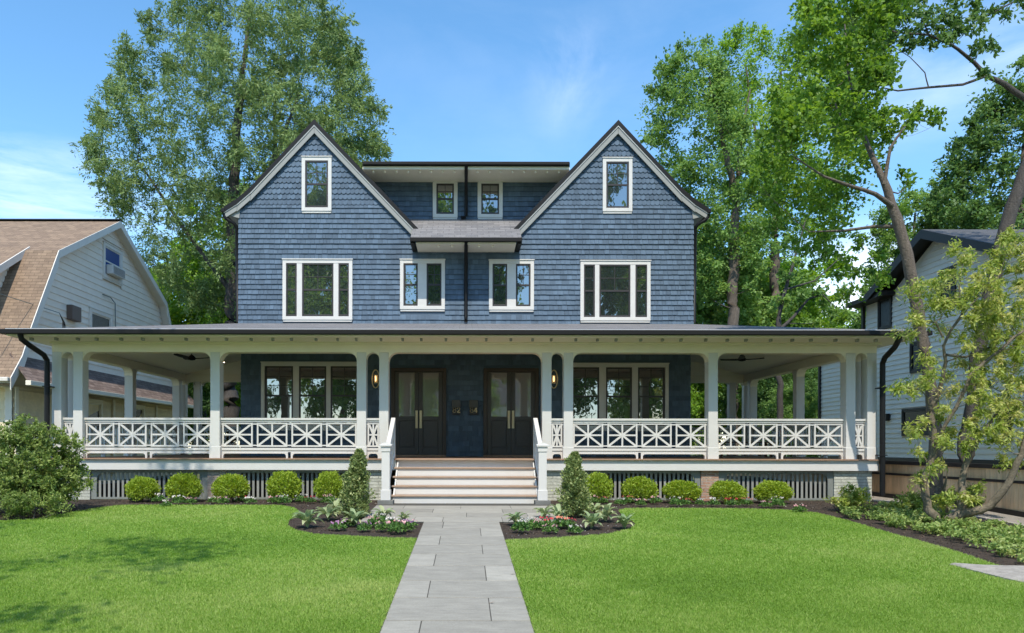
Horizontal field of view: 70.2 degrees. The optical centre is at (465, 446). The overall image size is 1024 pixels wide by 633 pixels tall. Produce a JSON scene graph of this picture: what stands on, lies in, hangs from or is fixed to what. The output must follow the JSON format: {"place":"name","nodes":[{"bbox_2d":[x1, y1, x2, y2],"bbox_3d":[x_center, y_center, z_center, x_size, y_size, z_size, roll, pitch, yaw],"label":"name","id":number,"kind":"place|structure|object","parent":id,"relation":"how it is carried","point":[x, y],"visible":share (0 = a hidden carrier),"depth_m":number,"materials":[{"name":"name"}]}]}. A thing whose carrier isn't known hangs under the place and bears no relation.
{"place":"outdoors","nodes":[
{"label":"outdoors","id":0,"kind":"place"},
{"bbox_2d":[0,504,416,632],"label":"lawn grass","id":1,"kind":"structure","parent":0,"point":[208,617],"depth_m":8.69,"materials":[{"name":"green plant"}]},
{"bbox_2d":[1,453,828,500],"bbox_3d":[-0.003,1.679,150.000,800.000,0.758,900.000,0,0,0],"label":"ground","id":2,"kind":"structure","parent":0,"point":[198,475],"depth_m":19.50,"materials":[{"name":"soil"}]},
{"bbox_2d":[0,219,193,483],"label":"neighbour house","id":3,"kind":"structure","parent":2,"relation":"on","point":[58,265],"depth_m":25.41,"materials":[{"name":"beige"}]},
{"bbox_2d":[67,305,80,321],"bbox_3d":[-13.252,-4.506,24.567,0.200,0.499,0.588,0,0,0],"label":"vent box","id":4,"kind":"object","parent":3,"relation":"attached to","point":[74,313],"visible":1,"depth_m":24.41,"materials":[{"name":"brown metal"}]},
{"bbox_2d":[89,398,103,438],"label":"window","id":5,"kind":"structure","parent":3,"relation":"in","point":[99,414],"depth_m":26.27,"materials":[{"name":"beige paint"}]},
{"bbox_2d":[88,307,112,326],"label":"window","id":6,"kind":"structure","parent":3,"relation":"in","point":[97,318],"depth_m":26.39,"materials":[{"name":"clear glass"}]},
{"bbox_2d":[102,241,122,286],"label":"window","id":7,"kind":"structure","parent":3,"relation":"in","point":[113,255],"depth_m":27.31,"materials":[{"name":"white glass"}]},
{"bbox_2d":[106,264,124,278],"bbox_3d":[-13.188,-6.586,27.387,0.260,0.340,0.982,0,0,0],"label":"air conditioner","id":8,"kind":"object","parent":3,"relation":"attached to","point":[115,271],"visible":1,"depth_m":27.15,"materials":[{"name":"white paint"}]},
{"bbox_2d":[124,403,144,439],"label":"window","id":9,"kind":"structure","parent":3,"relation":"in","point":[140,409],"depth_m":29.68,"materials":[{"name":"beige paint"}]},
{"bbox_2d":[148,236,240,443],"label":"leafy tree","id":10,"kind":"object","parent":2,"relation":"on","point":[176,317],"visible":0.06,"depth_m":41.75,"materials":[{"name":"green plant"}]},
{"bbox_2d":[166,179,247,443],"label":"leafy tree","id":11,"kind":"object","parent":2,"relation":"on","point":[224,319],"visible":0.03,"depth_m":42.67,"materials":[{"name":"green plant"}]},
{"bbox_2d":[0,499,422,537],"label":"mulch bed","id":12,"kind":"object","parent":2,"relation":"on","point":[314,526],"visible":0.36,"depth_m":14.07,"materials":[{"name":"brown soil"}]},
{"bbox_2d":[0,485,78,519],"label":"shrub","id":13,"kind":"object","parent":12,"relation":"on","point":[30,497],"visible":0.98,"depth_m":13.51,"materials":[{"name":"green plant"}]},
{"bbox_2d":[0,411,97,512],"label":"bush","id":14,"kind":"object","parent":12,"relation":"on","point":[17,474],"visible":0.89,"depth_m":14.20,"materials":[{"name":"green plant"}]},
{"bbox_2d":[123,475,160,500],"bbox_3d":[-7.449,0.970,16.752,0.844,0.627,0.791,5,0,0],"label":"round shrub","id":15,"kind":"object","parent":12,"relation":"on","point":[148,487],"visible":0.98,"depth_m":16.57,"materials":[{"name":"green plant"}]},
{"bbox_2d":[164,472,203,500],"bbox_3d":[-6.485,0.938,16.721,0.887,0.698,0.899,4,5,15],"label":"round shrub","id":16,"kind":"object","parent":12,"relation":"on","point":[179,484],"visible":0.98,"depth_m":16.53,"materials":[{"name":"green plant"}]},
{"bbox_2d":[210,473,250,501],"bbox_3d":[-5.433,0.944,16.733,0.930,0.690,0.922,-5,1,31],"label":"round shrub","id":17,"kind":"object","parent":12,"relation":"on","point":[232,486],"visible":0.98,"depth_m":16.56,"materials":[{"name":"green plant"}]},
{"bbox_2d":[276,494,291,503],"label":"flowering plant","id":18,"kind":"object","parent":12,"relation":"on","point":[283,499],"visible":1,"depth_m":15.95,"materials":[{"name":"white plant"}]},
{"bbox_2d":[265,470,303,499],"bbox_3d":[-4.192,0.905,16.764,0.904,0.771,0.848,6,-4,-43],"label":"round shrub","id":19,"kind":"object","parent":12,"relation":"on","point":[290,484],"visible":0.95,"depth_m":16.58,"materials":[{"name":"green plant"}]},
{"bbox_2d":[292,509,323,526],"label":"broadleaf plant","id":20,"kind":"object","parent":12,"relation":"on","point":[306,516],"visible":1,"depth_m":12.44,"materials":[{"name":"green plant"}]},
{"bbox_2d":[312,470,343,499],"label":"round shrub","id":21,"kind":"object","parent":12,"relation":"on","point":[332,483],"visible":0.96,"depth_m":16.53,"materials":[{"name":"green plant"}]},
{"bbox_2d":[314,504,341,519],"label":"broadleaf plant","id":22,"kind":"object","parent":12,"relation":"on","point":[328,512],"visible":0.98,"depth_m":13.37,"materials":[{"name":"green plant"}]},
{"bbox_2d":[324,498,344,514],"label":"broadleaf plant","id":23,"kind":"object","parent":12,"relation":"on","point":[335,502],"visible":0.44,"depth_m":14.33,"materials":[{"name":"green plant"}]},
{"bbox_2d":[328,520,346,529],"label":"flowering plant","id":24,"kind":"object","parent":12,"relation":"on","point":[337,526],"visible":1,"depth_m":12.21,"materials":[{"name":"green plant"}]},
{"bbox_2d":[340,508,369,524],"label":"broadleaf plant","id":25,"kind":"object","parent":12,"relation":"on","point":[354,516],"visible":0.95,"depth_m":12.65,"materials":[{"name":"green plant"}]},
{"bbox_2d":[334,448,378,517],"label":"upright evergreen","id":26,"kind":"object","parent":12,"relation":"on","point":[354,490],"visible":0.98,"depth_m":13.64,"materials":[{"name":"green plant"}]},
{"bbox_2d":[355,521,371,530],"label":"flowering plant","id":27,"kind":"object","parent":12,"relation":"on","point":[362,526],"visible":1,"depth_m":12.10,"materials":[{"name":"green plant"}]},
{"bbox_2d":[365,516,379,525],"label":"flowering plant","id":28,"kind":"object","parent":12,"relation":"on","point":[373,521],"visible":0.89,"depth_m":12.52,"materials":[{"name":"pink plant"}]},
{"bbox_2d":[375,521,390,530],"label":"flowering plant","id":29,"kind":"object","parent":12,"relation":"on","point":[383,526],"visible":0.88,"depth_m":12.07,"materials":[{"name":"green plant"}]},
{"bbox_2d":[372,505,395,521],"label":"broadleaf plant","id":30,"kind":"object","parent":12,"relation":"on","point":[383,511],"visible":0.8,"depth_m":13.37,"materials":[{"name":"green plant"}]},
{"bbox_2d":[387,519,406,531],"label":"flowering plant","id":31,"kind":"object","parent":12,"relation":"on","point":[397,525],"visible":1,"depth_m":11.84,"materials":[{"name":"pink plant"}]},
{"bbox_2d":[188,382,240,453],"bbox_3d":[-13.136,-2.222,36.067,6.136,7.308,5.694,0,0,-23],"label":"leafy tree","id":32,"kind":"object","parent":2,"relation":"on","point":[205,396],"visible":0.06,"depth_m":35.43,"materials":[{"name":"green plant"}]},
{"bbox_2d":[68,0,396,473],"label":"feathery tree","id":33,"kind":"object","parent":2,"relation":"on","point":[217,54],"visible":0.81,"depth_m":33.03,"materials":[{"name":"green plant"}]},
{"bbox_2d":[241,3,391,182],"bbox_3d":[-7.649,-10.672,37.077,7.921,24.155,5.531,0,0,0],"label":"feathery tree","id":34,"kind":"object","parent":2,"relation":"on","point":[355,137],"visible":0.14,"depth_m":36.26,"materials":[{"name":"green plant"}]},
{"bbox_2d":[361,503,569,632],"bbox_3d":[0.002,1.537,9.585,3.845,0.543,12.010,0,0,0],"label":"walkway","id":35,"kind":"structure","parent":2,"relation":"on","point":[462,590],"depth_m":8.64,"materials":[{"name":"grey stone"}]},
{"bbox_2d":[0,120,932,504],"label":"house","id":36,"kind":"structure","parent":2,"relation":"on","point":[432,290],"depth_m":20.85,"materials":[{"name":"wood"}]},
{"bbox_2d":[173,353,209,359],"bbox_3d":[-7.956,-2.779,21.351,1.154,0.470,1.226,0,0,0],"label":"ceiling fan","id":37,"kind":"object","parent":36,"relation":"hanging from","point":[191,357],"visible":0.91,"depth_m":21.30,"materials":[{"name":"black metal"}]},
{"bbox_2d":[260,361,356,430],"bbox_3d":[-4.415,-1.451,20.859,2.953,1.978,0.082,0,0,0],"label":"window","id":38,"kind":"structure","parent":36,"relation":"in","point":[288,389],"depth_m":20.88,"materials":[{"name":"glass"}]},
{"bbox_2d":[301,156,331,212],"bbox_3d":[-4.282,-7.530,20.859,0.888,1.629,0.082,0,0,0],"label":"window","id":39,"kind":"structure","parent":36,"relation":"in","point":[316,170],"depth_m":20.86,"materials":[{"name":"glass"}]},
{"bbox_2d":[282,258,352,321],"bbox_3d":[-4.257,-4.493,20.859,2.035,1.808,0.082,0,0,0],"label":"window","id":40,"kind":"structure","parent":36,"relation":"in","point":[313,289],"depth_m":20.86,"materials":[{"name":"paint"}]},
{"bbox_2d":[395,372,418,454],"bbox_3d":[-1.694,-0.959,20.840,0.681,2.381,0.110,0,0,0],"label":"door","id":41,"kind":"structure","parent":36,"relation":"in","point":[406,383],"depth_m":20.86,"materials":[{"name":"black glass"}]},
{"bbox_2d":[399,259,445,311],"bbox_3d":[-1.241,-4.640,20.859,1.321,1.502,0.082,0,0,0],"label":"window","id":42,"kind":"structure","parent":36,"relation":"in","point":[422,281],"depth_m":20.85,"materials":[{"name":"paint"}]},
{"bbox_2d":[419,372,442,454],"bbox_3d":[-1.005,-0.957,20.840,0.681,2.381,0.110,0,0,0],"label":"door","id":43,"kind":"structure","parent":36,"relation":"in","point":[430,383],"depth_m":20.86,"materials":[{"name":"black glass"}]},
{"bbox_2d":[433,181,457,218],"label":"window","id":44,"kind":"structure","parent":36,"relation":"in","point":[445,194],"depth_m":21.85,"materials":[{"name":"paint"}]},
{"bbox_2d":[452,400,459,414],"bbox_3d":[-0.274,-1.126,20.814,0.245,0.416,0.117,0,0,0],"label":"mailbox","id":45,"kind":"object","parent":36,"relation":"attached to","point":[455,407],"visible":1,"depth_m":20.76,"materials":[{"name":"brown metal"}]},
{"bbox_2d":[469,400,477,414],"bbox_3d":[0.223,-1.125,20.814,0.254,0.416,0.117,0,0,0],"label":"mailbox","id":46,"kind":"object","parent":36,"relation":"attached to","point":[473,407],"visible":1,"depth_m":20.76,"materials":[{"name":"brown metal"}]},
{"bbox_2d":[478,182,502,218],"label":"window","id":47,"kind":"structure","parent":36,"relation":"in","point":[490,194],"depth_m":21.86,"materials":[{"name":"glass"}]},
{"bbox_2d":[487,372,510,454],"bbox_3d":[0.957,-0.954,20.840,0.681,2.381,0.110,0,0,0],"label":"door","id":48,"kind":"structure","parent":36,"relation":"in","point":[498,383],"depth_m":20.86,"materials":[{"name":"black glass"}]},
{"bbox_2d":[489,259,534,311],"bbox_3d":[1.316,-4.627,20.859,1.321,1.502,0.082,0,0,0],"label":"window","id":49,"kind":"structure","parent":36,"relation":"in","point":[511,281],"depth_m":20.85,"materials":[{"name":"paint"}]},
{"bbox_2d":[511,372,534,454],"bbox_3d":[1.646,-0.953,20.840,0.681,2.381,0.110,0,0,0],"label":"door","id":50,"kind":"structure","parent":36,"relation":"in","point":[522,383],"depth_m":20.86,"materials":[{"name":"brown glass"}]},
{"bbox_2d":[580,260,650,322],"bbox_3d":[4.303,-4.461,20.859,2.044,1.791,0.082,0,0,0],"label":"window","id":51,"kind":"structure","parent":36,"relation":"in","point":[611,291],"depth_m":20.86,"materials":[{"name":"paint"}]},
{"bbox_2d":[602,157,632,213],"bbox_3d":[4.363,-7.507,20.859,0.880,1.612,0.082,0,0,0],"label":"window","id":52,"kind":"structure","parent":36,"relation":"in","point":[617,171],"depth_m":20.86,"materials":[{"name":"paint"}]},
{"bbox_2d":[573,363,669,430],"bbox_3d":[4.387,-1.427,20.859,2.919,1.961,0.082,0,0,0],"label":"window","id":53,"kind":"structure","parent":36,"relation":"in","point":[600,390],"depth_m":20.88,"materials":[{"name":"glass"}]},
{"bbox_2d":[720,354,763,360],"bbox_3d":[8.264,-2.751,21.351,1.154,0.470,1.226,0,0,0],"label":"ceiling fan","id":54,"kind":"object","parent":36,"relation":"hanging from","point":[741,357],"visible":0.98,"depth_m":21.39,"materials":[{"name":"black metal"}]},
{"bbox_2d":[718,442,774,456],"bbox_3d":[8.100,0.084,21.115,1.600,0.439,0.430,0,0,0],"label":"porch bench","id":55,"kind":"object","parent":36,"relation":"on","point":[765,444],"visible":0.34,"depth_m":20.93,"materials":[{"name":"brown wood"}]},
{"bbox_2d":[634,31,781,454],"bbox_3d":[12.467,-10.070,37.170,7.733,23.137,5.395,0,0,0],"label":"tall leafy tree","id":56,"kind":"object","parent":2,"relation":"on","point":[721,90],"visible":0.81,"depth_m":36.52,"materials":[{"name":"green plant"}]},
{"bbox_2d":[690,383,771,454],"bbox_3d":[14.008,-2.612,39.657,7.022,8.163,6.394,0,0,14],"label":"leafy tree","id":57,"kind":"object","parent":2,"relation":"on","point":[698,408],"visible":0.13,"depth_m":38.91,"materials":[{"name":"green plant"}]},
{"bbox_2d":[691,214,825,436],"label":"leafy tree","id":58,"kind":"object","parent":2,"relation":"on","point":[751,307],"visible":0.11,"depth_m":40.14,"materials":[{"name":"green plant"}]},
{"bbox_2d":[500,500,1023,565],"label":"mulch bed","id":59,"kind":"object","parent":2,"relation":"on","point":[989,556],"visible":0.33,"depth_m":12.61,"materials":[{"name":"brown soil"}]},
{"bbox_2d":[0,500,1023,564],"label":"mulch chips","id":60,"kind":"object","parent":59,"relation":"on","point":[116,502],"visible":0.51,"depth_m":14.65,"materials":[{"name":"brown wood"}]},
{"bbox_2d":[503,512,525,523],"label":"broadleaf plant","id":61,"kind":"object","parent":59,"relation":"on","point":[515,516],"visible":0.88,"depth_m":12.80,"materials":[{"name":"green plant"}]},
{"bbox_2d":[510,517,533,530],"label":"flowering plant","id":62,"kind":"object","parent":59,"relation":"on","point":[521,525],"visible":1,"depth_m":11.96,"materials":[{"name":"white plant"}]},
{"bbox_2d":[533,505,553,516],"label":"broadleaf plant","id":63,"kind":"object","parent":59,"relation":"on","point":[544,512],"visible":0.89,"depth_m":13.66,"materials":[{"name":"green plant"}]},
{"bbox_2d":[542,524,558,532],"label":"flowering plant","id":64,"kind":"object","parent":59,"relation":"on","point":[550,528],"visible":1,"depth_m":11.90,"materials":[{"name":"green plant"}]},
{"bbox_2d":[547,504,567,519],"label":"broadleaf plant","id":65,"kind":"object","parent":59,"relation":"on","point":[556,511],"visible":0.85,"depth_m":13.40,"materials":[{"name":"green plant"}]},
{"bbox_2d":[550,515,568,526],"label":"flowering plant","id":66,"kind":"object","parent":59,"relation":"on","point":[555,522],"visible":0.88,"depth_m":12.45,"materials":[{"name":"green plant"}]},
{"bbox_2d":[551,451,596,516],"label":"upright evergreen","id":67,"kind":"object","parent":59,"relation":"on","point":[574,489],"visible":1,"depth_m":13.83,"materials":[{"name":"green plant"}]},
{"bbox_2d":[566,524,583,532],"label":"flowering plant","id":68,"kind":"object","parent":59,"relation":"on","point":[577,528],"visible":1,"depth_m":11.91,"materials":[{"name":"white plant"}]},
{"bbox_2d":[580,511,606,527],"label":"broadleaf plant","id":69,"kind":"object","parent":59,"relation":"on","point":[592,519],"visible":1,"depth_m":12.38,"materials":[{"name":"green plant"}]},
{"bbox_2d":[585,501,603,514],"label":"broadleaf plant","id":70,"kind":"object","parent":59,"relation":"on","point":[598,506],"visible":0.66,"depth_m":13.97,"materials":[{"name":"green plant"}]},
{"bbox_2d":[585,472,614,502],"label":"round shrub","id":71,"kind":"object","parent":59,"relation":"on","point":[596,480],"visible":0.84,"depth_m":16.57,"materials":[{"name":"green plant"}]},
{"bbox_2d":[596,503,617,520],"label":"broadleaf plant","id":72,"kind":"object","parent":59,"relation":"on","point":[607,511],"visible":0.87,"depth_m":13.20,"materials":[{"name":"green plant"}]},
{"bbox_2d":[611,513,633,527],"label":"broadleaf plant","id":73,"kind":"object","parent":59,"relation":"on","point":[623,520],"visible":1,"depth_m":12.37,"materials":[{"name":"green plant"}]},
{"bbox_2d":[620,475,658,500],"bbox_3d":[4.008,0.976,16.769,0.876,0.656,0.934,0,-3,3],"label":"round shrub","id":74,"kind":"object","parent":59,"relation":"on","point":[646,487],"visible":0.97,"depth_m":16.55,"materials":[{"name":"green plant"}]},
{"bbox_2d":[661,480,704,500],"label":"round shrub","id":75,"kind":"object","parent":59,"relation":"on","point":[683,489],"visible":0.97,"depth_m":16.39,"materials":[{"name":"green plant"}]},
{"bbox_2d":[707,480,748,502],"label":"round shrub","id":76,"kind":"object","parent":59,"relation":"on","point":[718,488],"visible":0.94,"depth_m":16.39,"materials":[{"name":"green plant"}]},
{"bbox_2d":[724,497,739,504],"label":"flowering plant","id":77,"kind":"object","parent":59,"relation":"on","point":[730,502],"visible":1,"depth_m":15.63,"materials":[{"name":"green plant"}]},
{"bbox_2d":[751,480,794,501],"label":"round shrub","id":78,"kind":"object","parent":59,"relation":"on","point":[765,490],"visible":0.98,"depth_m":16.39,"materials":[{"name":"green plant"}]},
{"bbox_2d":[770,496,786,505],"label":"flowering plant","id":79,"kind":"object","parent":59,"relation":"on","point":[779,502],"visible":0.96,"depth_m":15.48,"materials":[{"name":"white plant"}]},
{"bbox_2d":[739,0,948,508],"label":"maple tree","id":80,"kind":"object","parent":59,"relation":"on","point":[804,105],"visible":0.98,"depth_m":15.71,"materials":[{"name":"green plant"}]},
{"bbox_2d":[822,482,873,510],"bbox_3d":[7.796,1.049,14.727,0.814,0.686,0.863,0,0,0],"label":"corner shrub","id":81,"kind":"object","parent":59,"relation":"on","point":[852,496],"visible":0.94,"depth_m":14.60,"materials":[{"name":"green plant"}]},
{"bbox_2d":[888,490,937,511],"bbox_3d":[9.089,1.142,14.714,1.016,0.600,0.811,0,0,0],"label":"variegated shrub","id":82,"kind":"object","parent":59,"relation":"on","point":[913,501],"visible":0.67,"depth_m":14.68,"materials":[{"name":"green plant"}]},
{"bbox_2d":[837,500,1023,561],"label":"ground cover","id":83,"kind":"object","parent":59,"relation":"on","point":[1005,536],"visible":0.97,"depth_m":12.09,"materials":[{"name":"green plant"}]},
{"bbox_2d":[883,223,1023,522],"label":"multi stem tree","id":84,"kind":"object","parent":59,"relation":"on","point":[998,405],"visible":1,"depth_m":12.65,"materials":[{"name":"green plant"}]},
{"bbox_2d":[718,368,817,455],"bbox_3d":[15.333,-2.172,37.943,5.694,7.308,6.136,0,0,21],"label":"leafy tree","id":85,"kind":"object","parent":2,"relation":"on","point":[767,385],"visible":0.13,"depth_m":36.87,"materials":[{"name":"green plant"}]},
{"bbox_2d":[704,18,863,454],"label":"tall leafy tree","id":86,"kind":"object","parent":2,"relation":"on","point":[754,85],"visible":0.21,"depth_m":40.68,"materials":[{"name":"green plant"}]},
{"bbox_2d":[692,245,876,445],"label":"leafy tree","id":87,"kind":"object","parent":2,"relation":"on","point":[834,266],"visible":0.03,"depth_m":47.22,"materials":[{"name":"green plant"}]},
{"bbox_2d":[757,379,819,457],"bbox_3d":[15.080,-0.888,33.081,3.182,4.620,3.489,0,0,45],"label":"leafy tree","id":88,"kind":"object","parent":2,"relation":"on","point":[811,403],"visible":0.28,"depth_m":32.88,"materials":[{"name":"green plant"}]},
{"bbox_2d":[773,367,817,444],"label":"leafy tree","id":89,"kind":"object","parent":2,"relation":"on","point":[815,372],"visible":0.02,"depth_m":39.65,"materials":[{"name":"green plant"}]},
{"bbox_2d":[737,276,865,456],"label":"leafy tree","id":90,"kind":"object","parent":2,"relation":"on","point":[811,310],"visible":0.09,"depth_m":43.63,"materials":[{"name":"green plant"}]},
{"bbox_2d":[766,216,865,456],"bbox_3d":[15.152,-4.109,30.089,5.344,11.086,2.401,0,0,0],"label":"slender tree","id":91,"kind":"object","parent":2,"relation":"on","point":[822,302],"visible":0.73,"depth_m":29.96,"materials":[{"name":"green plant"}]},
{"bbox_2d":[727,461,1023,516],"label":"cedar fence","id":92,"kind":"object","parent":2,"relation":"on","point":[898,474],"visible":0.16,"depth_m":15.90,"materials":[{"name":"brown wood"}]},
{"bbox_2d":[858,176,966,296],"bbox_3d":[25.241,-6.859,40.336,8.031,16.656,4.347,0,0,0],"label":"tall leafy tree","id":93,"kind":"object","parent":2,"relation":"on","point":[884,236],"visible":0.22,"depth_m":39.78,"materials":[{"name":"green plant"}]},
{"bbox_2d":[818,229,1023,464],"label":"neighbour house","id":94,"kind":"structure","parent":2,"relation":"on","point":[885,311],"depth_m":24.00,"materials":[{"name":"white"}]},
{"bbox_2d":[877,296,892,329],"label":"window","id":95,"kind":"structure","parent":94,"relation":"in","point":[884,306],"depth_m":25.97,"materials":[{"name":"clear glass"}]},
{"bbox_2d":[901,407,928,435],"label":"window","id":96,"kind":"structure","parent":94,"relation":"in","point":[912,413],"depth_m":24.34,"materials":[{"name":"clear glass"}]},
{"bbox_2d":[909,341,929,372],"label":"window","id":97,"kind":"structure","parent":94,"relation":"in","point":[912,348],"depth_m":24.23,"materials":[{"name":"black glass"}]},
{"bbox_2d":[938,264,956,309],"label":"window","id":98,"kind":"structure","parent":94,"relation":"in","point":[953,288],"depth_m":22.43,"materials":[{"name":"black glass"}]},
{"bbox_2d":[833,0,1023,462],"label":"oak tree","id":99,"kind":"object","parent":2,"relation":"on","point":[956,23],"visible":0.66,"depth_m":16.83,"materials":[{"name":"green plant"}]},
{"bbox_2d":[872,496,1023,523],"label":"gravel strip","id":100,"kind":"object","parent":2,"relation":"on","point":[1006,517],"visible":0.17,"depth_m":14.25,"materials":[{"name":"grey gravel"}]},
{"bbox_2d":[954,482,985,514],"bbox_3d":[9.983,1.035,14.433,0.695,0.687,0.647,0,0,-44],"label":"leafy shrub","id":101,"kind":"object","parent":100,"relation":"on","point":[974,503],"visible":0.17,"depth_m":14.27,"materials":[{"name":"green plant"}]},
{"bbox_2d":[872,499,1023,526],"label":"stone curb","id":102,"kind":"structure","parent":2,"relation":"on","point":[988,518],"depth_m":13.73,"materials":[{"name":"stone"}]},
{"bbox_2d":[908,54,1023,239],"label":"tall leafy tree","id":103,"kind":"object","parent":2,"relation":"on","point":[993,113],"visible":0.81,"depth_m":32.38,"materials":[{"name":"green plant"}]},
{"bbox_2d":[0,0,1023,448],"label":"sky","id":104,"kind":"structure","parent":0,"point":[462,80],"materials":[{"name":"blue"}]},
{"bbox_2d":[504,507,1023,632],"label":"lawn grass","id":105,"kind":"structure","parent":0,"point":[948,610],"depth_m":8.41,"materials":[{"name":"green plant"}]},
{"bbox_2d":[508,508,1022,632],"bbox_3d":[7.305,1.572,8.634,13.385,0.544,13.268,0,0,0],"label":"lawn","id":106,"kind":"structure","parent":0,"point":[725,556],"depth_m":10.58,"materials":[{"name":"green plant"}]},
{"bbox_2d":[949,563,1023,582],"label":"stone step","id":107,"kind":"object","parent":106,"relation":"on","point":[1012,572],"visible":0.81,"depth_m":8.96,"materials":[{"name":"stone"}]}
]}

